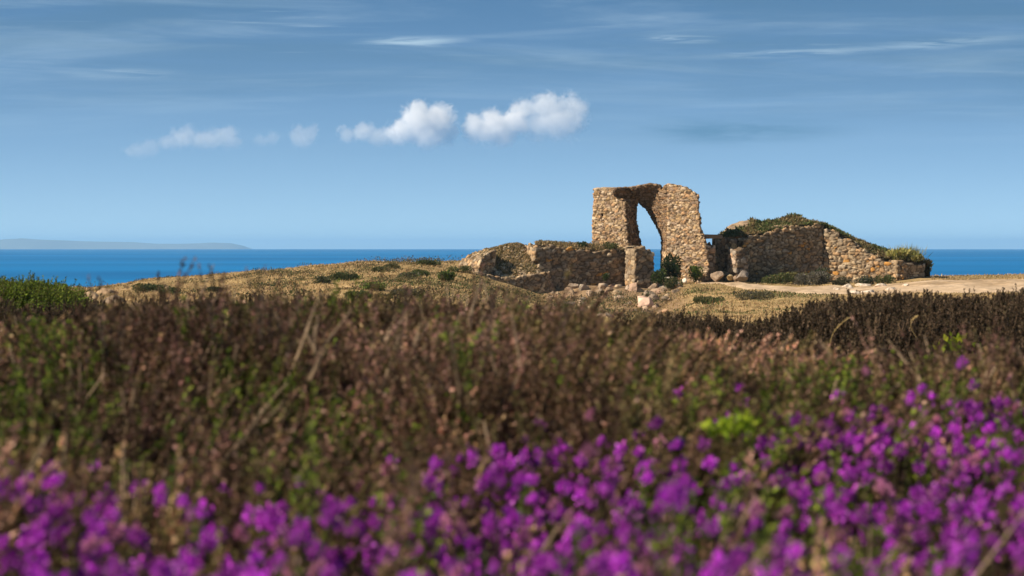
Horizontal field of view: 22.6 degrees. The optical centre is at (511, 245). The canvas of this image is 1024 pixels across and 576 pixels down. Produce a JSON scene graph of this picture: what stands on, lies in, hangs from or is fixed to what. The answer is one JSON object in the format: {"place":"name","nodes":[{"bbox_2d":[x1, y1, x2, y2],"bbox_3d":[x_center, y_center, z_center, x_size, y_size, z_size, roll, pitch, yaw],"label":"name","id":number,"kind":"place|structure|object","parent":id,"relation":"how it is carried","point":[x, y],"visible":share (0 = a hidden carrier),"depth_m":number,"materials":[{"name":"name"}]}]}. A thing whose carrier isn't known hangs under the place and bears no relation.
{"place":"outdoors","nodes":[
{"label":"outdoors","id":0,"kind":"place"},
{"bbox_2d":[0,238,250,248],"bbox_3d":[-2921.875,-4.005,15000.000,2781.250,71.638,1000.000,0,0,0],"label":"hills","id":1,"kind":"structure","parent":0,"point":[21,243],"depth_m":14627.45,"materials":[{"name":"soil"}]},
{"bbox_2d":[0,249,1023,286],"bbox_3d":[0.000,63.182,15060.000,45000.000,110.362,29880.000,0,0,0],"label":"sea","id":2,"kind":"structure","parent":0,"point":[111,266],"depth_m":1351.54,"materials":[{"name":"liquid"}]},
{"bbox_2d":[0,0,1023,248],"label":"sky","id":3,"kind":"structure","parent":0,"point":[253,124],"materials":[{"name":"blue"}]},
{"bbox_2d":[69,261,1023,574],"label":"ground","id":4,"kind":"structure","parent":0,"point":[583,293],"depth_m":126.16,"materials":[{"name":"beige plant"}]},
{"bbox_2d":[0,270,92,315],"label":"gorse bush","id":5,"kind":"object","parent":4,"relation":"on","point":[29,291],"visible":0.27,"depth_m":28.24,"materials":[{"name":"green plant"}]},
{"bbox_2d":[87,291,98,299],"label":"boulder","id":6,"kind":"object","parent":4,"relation":"on","point":[95,295],"visible":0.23,"depth_m":107.62,"materials":[{"name":"beige stone"}]},
{"bbox_2d":[96,288,112,293],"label":"boulder","id":7,"kind":"object","parent":4,"relation":"on","point":[103,290],"visible":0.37,"depth_m":121.04,"materials":[{"name":"beige stone"}]},
{"bbox_2d":[104,295,123,302],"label":"boulder","id":8,"kind":"object","parent":4,"relation":"on","point":[107,300],"visible":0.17,"depth_m":101.18,"materials":[{"name":"beige stone"}]},
{"bbox_2d":[131,282,169,291],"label":"shrub","id":9,"kind":"object","parent":4,"relation":"on","point":[149,286],"visible":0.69,"depth_m":120.18,"materials":[{"name":"green plant"}]},
{"bbox_2d":[159,286,180,293],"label":"shrub","id":10,"kind":"object","parent":4,"relation":"on","point":[173,289],"visible":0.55,"depth_m":113.36,"materials":[{"name":"green plant"}]},
{"bbox_2d":[197,263,243,378],"bbox_3d":[-0.931,0.348,8.155,0.148,0.586,0.094,0,0,0],"label":"heather sprig","id":11,"kind":"object","parent":4,"relation":"on","point":[212,326],"visible":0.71,"depth_m":8.14,"materials":[{"name":"brown plant"}]},
{"bbox_2d":[244,265,265,359],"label":"heather sprig","id":12,"kind":"object","parent":4,"relation":"on","point":[250,325],"visible":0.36,"depth_m":8.42,"materials":[{"name":"brown plant"}]},
{"bbox_2d":[244,267,290,395],"bbox_3d":[-0.759,0.360,7.955,0.148,0.584,0.094,0,0,0],"label":"heather sprig","id":13,"kind":"object","parent":4,"relation":"on","point":[260,330],"visible":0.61,"depth_m":7.95,"materials":[{"name":"brown plant"}]},
{"bbox_2d":[0,289,552,333],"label":"heath thicket","id":14,"kind":"object","parent":4,"relation":"on","point":[58,312],"visible":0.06,"depth_m":23.12,"materials":[{"name":"brown plant"}]},
{"bbox_2d":[291,283,313,359],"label":"heather sprig","id":15,"kind":"object","parent":4,"relation":"on","point":[297,301],"visible":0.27,"depth_m":8.63,"materials":[{"name":"brown plant"}]},
{"bbox_2d":[314,275,330,283],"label":"shrub","id":16,"kind":"object","parent":4,"relation":"on","point":[322,279],"visible":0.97,"depth_m":115.13,"materials":[{"name":"green plant"}]},
{"bbox_2d":[328,271,346,280],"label":"shrub","id":17,"kind":"object","parent":4,"relation":"on","point":[337,276],"visible":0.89,"depth_m":117.72,"materials":[{"name":"green plant"}]},
{"bbox_2d":[341,273,358,280],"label":"shrub","id":18,"kind":"object","parent":4,"relation":"on","point":[347,276],"visible":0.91,"depth_m":117.08,"materials":[{"name":"green plant"}]},
{"bbox_2d":[343,290,372,297],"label":"shrub","id":19,"kind":"object","parent":4,"relation":"on","point":[362,291],"visible":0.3,"depth_m":100.18,"materials":[{"name":"green plant"}]},
{"bbox_2d":[359,280,386,290],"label":"shrub","id":20,"kind":"object","parent":4,"relation":"on","point":[366,285],"visible":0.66,"depth_m":105.57,"materials":[{"name":"green plant"}]},
{"bbox_2d":[371,266,389,271],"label":"shrub","id":21,"kind":"object","parent":4,"relation":"on","point":[375,268],"visible":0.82,"depth_m":125.22,"materials":[{"name":"green plant"}]},
{"bbox_2d":[368,288,409,390],"bbox_3d":[-0.400,0.396,8.196,0.137,0.517,0.072,0,0,-33],"label":"heather sprig","id":22,"kind":"object","parent":4,"relation":"on","point":[398,321],"visible":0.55,"depth_m":8.21,"materials":[{"name":"brown plant"}]},
{"bbox_2d":[383,262,399,268],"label":"shrub","id":23,"kind":"object","parent":4,"relation":"on","point":[393,265],"visible":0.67,"depth_m":133.01,"materials":[{"name":"green plant"}]},
{"bbox_2d":[396,271,420,278],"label":"shrub","id":24,"kind":"object","parent":4,"relation":"on","point":[410,273],"visible":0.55,"depth_m":118.56,"materials":[{"name":"green plant"}]},
{"bbox_2d":[389,288,431,296],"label":"shrub","id":25,"kind":"object","parent":4,"relation":"on","point":[414,291],"visible":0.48,"depth_m":101.84,"materials":[{"name":"green plant"}]},
{"bbox_2d":[412,269,430,275],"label":"shrub","id":26,"kind":"object","parent":4,"relation":"on","point":[423,272],"visible":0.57,"depth_m":120.76,"materials":[{"name":"green plant"}]},
{"bbox_2d":[416,258,441,265],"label":"shrub","id":27,"kind":"object","parent":4,"relation":"on","point":[428,262],"visible":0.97,"depth_m":136.44,"materials":[{"name":"green plant"}]},
{"bbox_2d":[437,269,455,281],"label":"shrub","id":28,"kind":"object","parent":4,"relation":"on","point":[448,275],"visible":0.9,"depth_m":118.53,"materials":[{"name":"green plant"}]},
{"bbox_2d":[446,265,473,272],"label":"shrub","id":29,"kind":"object","parent":4,"relation":"on","point":[455,269],"visible":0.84,"depth_m":133.04,"materials":[{"name":"green plant"}]},
{"bbox_2d":[458,242,550,293],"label":"masonry stub","id":30,"kind":"object","parent":4,"relation":"on","point":[511,263],"visible":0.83,"depth_m":134.68,"materials":[{"name":"stone"}]},
{"bbox_2d":[0,256,1023,575],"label":"brown heather","id":31,"kind":"object","parent":4,"relation":"on","point":[588,352],"visible":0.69,"depth_m":7.32,"materials":[{"name":"brown plant"}]},
{"bbox_2d":[86,275,133,411],"bbox_3d":[-1.249,0.386,7.955,0.148,0.587,0.094,0,0,0],"label":"heather sprig","id":32,"kind":"object","parent":31,"relation":"on","point":[102,340],"visible":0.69,"depth_m":7.95,"materials":[{"name":"brown plant"}]},
{"bbox_2d":[447,288,497,446],"bbox_3d":[-0.124,0.419,7.596,0.155,0.584,0.081,0,0,-33],"label":"heather sprig","id":33,"kind":"object","parent":31,"relation":"on","point":[485,321],"visible":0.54,"depth_m":7.61,"materials":[{"name":"brown plant"}]},
{"bbox_2d":[0,355,1023,575],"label":"purple heather","id":34,"kind":"object","parent":4,"relation":"on","point":[951,527],"visible":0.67,"depth_m":5.39,"materials":[{"name":"purple plant"}]},
{"bbox_2d":[0,275,1023,575],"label":"green heather","id":35,"kind":"object","parent":4,"relation":"on","point":[760,541],"visible":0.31,"depth_m":6.79,"materials":[{"name":"green plant"}]},
{"bbox_2d":[0,264,1023,575],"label":"dead heather","id":36,"kind":"object","parent":4,"relation":"on","point":[310,376],"visible":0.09,"depth_m":7.75,"materials":[{"name":"brown plant"}]},
{"bbox_2d":[68,254,1023,325],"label":"grass","id":37,"kind":"structure","parent":4,"relation":"on","point":[431,269],"depth_m":121.79,"materials":[{"name":"beige plant"}]},
{"bbox_2d":[529,299,569,399],"bbox_3d":[0.110,0.421,7.996,0.134,0.508,0.071,0,0,-33],"label":"heather sprig","id":38,"kind":"object","parent":4,"relation":"on","point":[532,346],"visible":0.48,"depth_m":8.01,"materials":[{"name":"brown plant"}]},
{"bbox_2d":[564,287,574,294],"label":"rubble stone","id":39,"kind":"object","parent":4,"relation":"on","point":[571,290],"visible":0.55,"depth_m":134.03,"materials":[{"name":"beige stone"}]},
{"bbox_2d":[568,283,578,288],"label":"rubble stone","id":40,"kind":"object","parent":4,"relation":"on","point":[574,286],"visible":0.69,"depth_m":135.07,"materials":[{"name":"grey stone"}]},
{"bbox_2d":[579,284,588,290],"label":"rubble stone","id":41,"kind":"object","parent":4,"relation":"on","point":[585,287],"visible":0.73,"depth_m":134.44,"materials":[{"name":"beige stone"}]},
{"bbox_2d":[524,239,654,289],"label":"retaining wall","id":42,"kind":"structure","parent":4,"relation":"on","point":[592,263],"depth_m":136.07,"materials":[{"name":"stone"}]},
{"bbox_2d":[577,241,587,246],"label":"shrub","id":43,"kind":"object","parent":42,"relation":"on","point":[583,243],"visible":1,"depth_m":136.71,"materials":[{"name":"green plant"}]},
{"bbox_2d":[602,241,618,249],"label":"shrub","id":44,"kind":"object","parent":42,"relation":"on","point":[610,246],"visible":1,"depth_m":136.99,"materials":[{"name":"green plant"}]},
{"bbox_2d":[598,283,607,288],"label":"boulder","id":45,"kind":"object","parent":4,"relation":"on","point":[602,285],"visible":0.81,"depth_m":134.57,"materials":[{"name":"beige stone"}]},
{"bbox_2d":[603,273,609,280],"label":"shrub","id":46,"kind":"object","parent":4,"relation":"on","point":[606,276],"visible":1,"depth_m":134.51,"materials":[{"name":"green plant"}]},
{"bbox_2d":[612,290,622,294],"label":"rubble stone","id":47,"kind":"object","parent":4,"relation":"on","point":[614,292],"visible":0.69,"depth_m":133.28,"materials":[{"name":"beige stone"}]},
{"bbox_2d":[628,282,636,291],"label":"boulder","id":48,"kind":"object","parent":4,"relation":"on","point":[632,287],"visible":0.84,"depth_m":133.99,"materials":[{"name":"beige stone"}]},
{"bbox_2d":[637,296,653,306],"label":"boulder","id":49,"kind":"object","parent":4,"relation":"on","point":[644,301],"visible":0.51,"depth_m":125.34,"materials":[{"name":"beige stone"}]},
{"bbox_2d":[643,290,655,295],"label":"rubble stone","id":50,"kind":"object","parent":4,"relation":"on","point":[645,292],"visible":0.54,"depth_m":133.28,"materials":[{"name":"beige stone"}]},
{"bbox_2d":[591,183,709,281],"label":"ruined arch","id":51,"kind":"structure","parent":4,"relation":"on","point":[672,210],"depth_m":140.32,"materials":[{"name":"stone"}]},
{"bbox_2d":[648,283,657,288],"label":"rubble stone","id":52,"kind":"object","parent":4,"relation":"on","point":[654,285],"visible":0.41,"depth_m":135.74,"materials":[{"name":"brown stone"}]},
{"bbox_2d":[648,294,658,299],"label":"rubble stone","id":53,"kind":"object","parent":4,"relation":"on","point":[654,297],"visible":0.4,"depth_m":131.37,"materials":[{"name":"beige stone"}]},
{"bbox_2d":[650,268,666,285],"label":"shrub","id":54,"kind":"object","parent":4,"relation":"on","point":[658,276],"visible":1,"depth_m":134.88,"materials":[{"name":"green plant"}]},
{"bbox_2d":[661,296,668,300],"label":"rubble stone","id":55,"kind":"object","parent":4,"relation":"on","point":[664,297],"visible":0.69,"depth_m":128.36,"materials":[{"name":"beige stone"}]},
{"bbox_2d":[660,253,681,279],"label":"shrub","id":56,"kind":"object","parent":4,"relation":"on","point":[672,267],"visible":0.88,"depth_m":137.38,"materials":[{"name":"green plant"}]},
{"bbox_2d":[663,276,682,288],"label":"shrub","id":57,"kind":"object","parent":4,"relation":"on","point":[670,282],"visible":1,"depth_m":134.01,"materials":[{"name":"green plant"}]},
{"bbox_2d":[610,305,755,365],"bbox_3d":[1.808,1.255,26.458,2.221,1.213,5.344,0,0,0],"label":"heath thicket","id":58,"kind":"object","parent":4,"relation":"on","point":[717,326],"visible":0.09,"depth_m":26.10,"materials":[{"name":"brown plant"}]},
{"bbox_2d":[688,265,702,281],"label":"shrub","id":59,"kind":"object","parent":4,"relation":"on","point":[695,273],"visible":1,"depth_m":137.89,"materials":[{"name":"green plant"}]},
{"bbox_2d":[692,295,724,304],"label":"shrub","id":60,"kind":"object","parent":4,"relation":"on","point":[702,299],"visible":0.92,"depth_m":117.23,"materials":[{"name":"green plant"}]},
{"bbox_2d":[693,414,741,487],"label":"leafy sprig","id":61,"kind":"object","parent":4,"relation":"on","point":[725,428],"visible":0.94,"depth_m":6.59,"materials":[{"name":"green plant"}]},
{"bbox_2d":[704,234,748,282],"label":"annex wall","id":62,"kind":"structure","parent":4,"relation":"on","point":[727,256],"depth_m":139.18,"materials":[{"name":"stone"}]},
{"bbox_2d":[727,274,732,280],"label":"boulder","id":63,"kind":"object","parent":4,"relation":"on","point":[729,277],"visible":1,"depth_m":137.42,"materials":[{"name":"beige stone"}]},
{"bbox_2d":[722,407,761,500],"bbox_3d":[0.592,0.644,6.606,0.104,0.463,0.114,0,0,25],"label":"leafy sprig","id":64,"kind":"object","parent":4,"relation":"on","point":[746,421],"visible":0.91,"depth_m":6.59,"materials":[{"name":"green plant"}]},
{"bbox_2d":[736,270,748,281],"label":"boulder","id":65,"kind":"object","parent":4,"relation":"on","point":[742,276],"visible":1,"depth_m":137.38,"materials":[{"name":"grey stone"}]},
{"bbox_2d":[732,289,774,299],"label":"shrub","id":66,"kind":"object","parent":4,"relation":"on","point":[747,294],"visible":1,"depth_m":122.19,"materials":[{"name":"green plant"}]},
{"bbox_2d":[760,272,793,283],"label":"shrub","id":67,"kind":"object","parent":4,"relation":"on","point":[779,278],"visible":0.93,"depth_m":137.92,"materials":[{"name":"green plant"}]},
{"bbox_2d":[786,271,807,282],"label":"shrub","id":68,"kind":"object","parent":4,"relation":"on","point":[794,274],"visible":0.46,"depth_m":138.83,"materials":[{"name":"green plant"}]},
{"bbox_2d":[793,271,831,285],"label":"shrub","id":69,"kind":"object","parent":4,"relation":"on","point":[816,278],"visible":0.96,"depth_m":136.77,"materials":[{"name":"grey plant"}]},
{"bbox_2d":[807,265,831,283],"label":"shrub","id":70,"kind":"object","parent":4,"relation":"on","point":[820,269],"visible":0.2,"depth_m":139.48,"materials":[{"name":"green plant"}]},
{"bbox_2d":[717,212,933,282],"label":"ruined building","id":71,"kind":"structure","parent":4,"relation":"on","point":[794,242],"depth_m":141.39,"materials":[{"name":"stone"}]},
{"bbox_2d":[880,244,932,261],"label":"broom shrub","id":72,"kind":"object","parent":71,"relation":"on","point":[914,255],"visible":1,"depth_m":140.92,"materials":[{"name":"green plant"}]},
{"bbox_2d":[830,317,849,341],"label":"grass stalk","id":73,"kind":"object","parent":4,"relation":"on","point":[843,321],"depth_m":19.54,"materials":[{"name":"plant"}]},
{"bbox_2d":[832,276,852,285],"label":"shrub","id":74,"kind":"object","parent":4,"relation":"on","point":[839,281],"visible":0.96,"depth_m":137.16,"materials":[{"name":"green plant"}]},
{"bbox_2d":[853,275,876,284],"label":"shrub","id":75,"kind":"object","parent":4,"relation":"on","point":[868,279],"visible":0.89,"depth_m":136.85,"materials":[{"name":"green plant"}]},
{"bbox_2d":[734,283,1023,374],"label":"heath thicket","id":76,"kind":"object","parent":4,"relation":"on","point":[888,315],"visible":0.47,"depth_m":22.68,"materials":[{"name":"brown plant"}]},
{"bbox_2d":[874,274,896,283],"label":"shrub","id":77,"kind":"object","parent":4,"relation":"on","point":[886,279],"visible":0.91,"depth_m":137.53,"materials":[{"name":"green plant"}]},
{"bbox_2d":[933,331,967,368],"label":"leafy sprig","id":78,"kind":"object","parent":4,"relation":"on","point":[959,337],"visible":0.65,"depth_m":19.98,"materials":[{"name":"green plant"}]},
{"bbox_2d":[700,279,1023,294],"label":"path","id":79,"kind":"structure","parent":0,"point":[980,285],"depth_m":130.76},
{"bbox_2d":[710,271,723,281],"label":"boulder","id":80,"kind":"object","parent":79,"relation":"on","point":[716,276],"visible":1,"depth_m":137.76,"materials":[{"name":"beige stone"}]},
{"bbox_2d":[842,284,852,288],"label":"limestone slab","id":81,"kind":"structure","parent":79,"relation":"on","point":[848,286],"depth_m":133.57,"materials":[{"name":"beige stone"}]},
{"bbox_2d":[855,283,870,285],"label":"limestone slab","id":82,"kind":"structure","parent":79,"relation":"on","point":[859,284],"depth_m":135.54,"materials":[{"name":"beige stone"}]},
{"bbox_2d":[874,283,886,286],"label":"limestone slab","id":83,"kind":"structure","parent":79,"relation":"on","point":[880,285],"depth_m":133.13,"materials":[{"name":"beige stone"}]}
]}

